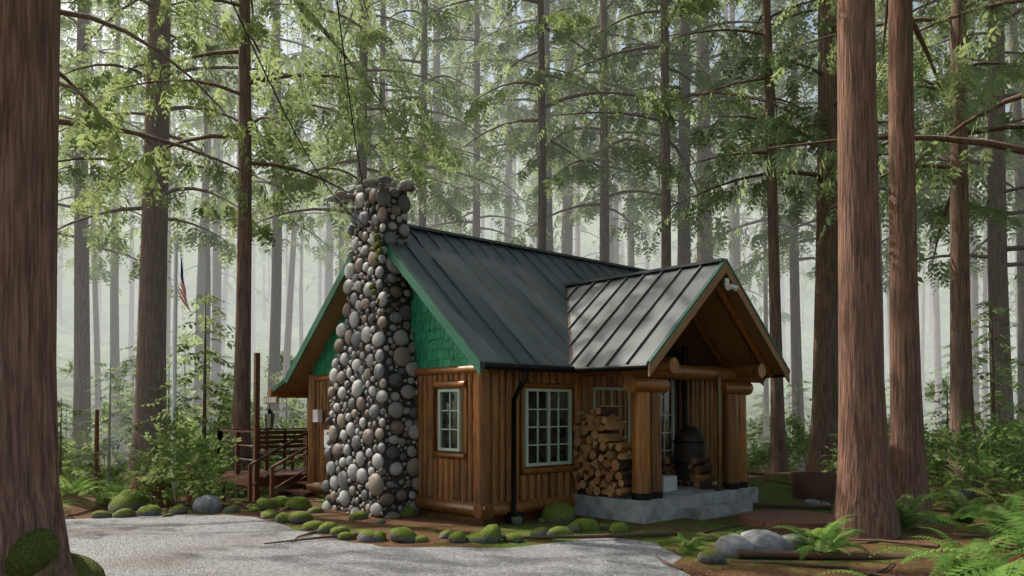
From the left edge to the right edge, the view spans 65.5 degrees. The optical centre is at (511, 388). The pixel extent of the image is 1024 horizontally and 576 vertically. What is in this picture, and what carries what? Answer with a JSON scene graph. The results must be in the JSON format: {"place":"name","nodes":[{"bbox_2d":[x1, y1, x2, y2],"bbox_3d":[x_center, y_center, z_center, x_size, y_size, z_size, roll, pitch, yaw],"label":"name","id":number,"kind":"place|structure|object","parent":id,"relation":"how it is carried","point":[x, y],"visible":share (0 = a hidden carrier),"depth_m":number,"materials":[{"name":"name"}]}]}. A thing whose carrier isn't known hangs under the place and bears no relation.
{"place":"outdoors","nodes":[
{"label":"outdoors","id":0,"kind":"place"},
{"bbox_2d":[0,0,1023,575],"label":"tree","id":1,"kind":"object","parent":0,"point":[282,146],"depth_m":23.09,"materials":[{"name":"green plant"}]},
{"bbox_2d":[56,176,1023,575],"bbox_3d":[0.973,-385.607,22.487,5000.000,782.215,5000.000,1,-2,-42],"label":"terrain","id":2,"kind":"structure","parent":0,"point":[692,564],"depth_m":64.58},
{"bbox_2d":[5,528,105,575],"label":"moss","id":3,"kind":"object","parent":2,"relation":"on","point":[32,552],"visible":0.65,"depth_m":5.94,"materials":[{"name":"green plant"}]},
{"bbox_2d":[94,409,203,503],"bbox_3d":[-9.386,1.984,21.044,1.196,2.877,8.614,1,-2,-40],"label":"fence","id":4,"kind":"object","parent":2,"relation":"on","point":[96,462],"visible":0.35,"depth_m":23.89,"materials":[{"name":"brown wood"}]},
{"bbox_2d":[217,353,311,502],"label":"side deck","id":5,"kind":"structure","parent":2,"relation":"on","point":[257,477],"depth_m":17.18,"materials":[{"name":"brown wood"}]},
{"bbox_2d":[322,176,419,517],"bbox_3d":[-2.492,-0.569,14.180,1.068,6.080,2.069,1,-2,-42],"label":"chimney","id":6,"kind":"object","parent":2,"relation":"on","point":[372,467],"visible":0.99,"depth_m":13.76,"materials":[{"name":"stone"}]},
{"bbox_2d":[65,515,689,575],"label":"gravel drive","id":7,"kind":"structure","parent":2,"relation":"on","point":[198,545],"depth_m":9.87,"materials":[{"name":"grey gravel"}]},
{"bbox_2d":[130,241,836,529],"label":"props","id":8,"kind":"object","parent":2,"relation":"on","point":[815,485],"visible":0.62,"depth_m":15.77,"materials":[{"name":"brown wood"}]},
{"bbox_2d":[180,257,191,313],"bbox_3d":[-6.521,-2.045,16.074,0.359,1.470,0.153,0,-2,-3],"label":"flag cloth","id":9,"kind":"object","parent":8,"relation":"hanging from","point":[183,292],"visible":1,"depth_m":16.08,"materials":[{"name":"fabric"}]},
{"bbox_2d":[306,357,721,525],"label":"cabin walls","id":10,"kind":"structure","parent":2,"relation":"on","point":[495,443],"depth_m":13.19,"materials":[{"name":"brown wood"}]},
{"bbox_2d":[312,282,471,374],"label":"gable shingles","id":11,"kind":"object","parent":10,"relation":"attached to","point":[435,344],"visible":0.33,"depth_m":13.61,"materials":[{"name":"green wood"}]},
{"bbox_2d":[271,224,789,391],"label":"roof","id":12,"kind":"structure","parent":10,"relation":"on","point":[484,299],"depth_m":14.15,"materials":[{"name":"metal"}]},
{"bbox_2d":[230,0,373,230],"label":"power lines","id":13,"kind":"object","parent":12,"relation":"attached to","point":[288,119],"visible":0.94,"depth_m":9.45,"materials":[{"name":"black metal"}]},
{"bbox_2d":[57,351,1023,575],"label":"understory","id":14,"kind":"object","parent":2,"relation":"on","point":[1008,525],"visible":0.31,"depth_m":15.16,"materials":[{"name":"green plant"}]},
{"bbox_2d":[63,439,1023,575],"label":"rocks","id":15,"kind":"object","parent":2,"relation":"on","point":[758,544],"visible":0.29,"depth_m":11.17,"materials":[{"name":"green stone"}]},
{"bbox_2d":[572,278,773,523],"bbox_3d":[2.943,0.222,14.321,4.279,4.507,2.596,1,-2,-42],"label":"porch","id":16,"kind":"object","parent":2,"relation":"on","point":[684,487],"visible":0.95,"depth_m":13.52,"materials":[{"name":"wood"}]},
{"bbox_2d":[58,0,1023,175],"label":"sky","id":17,"kind":"structure","parent":0,"point":[519,13],"materials":[{"name":"white"}]}
]}

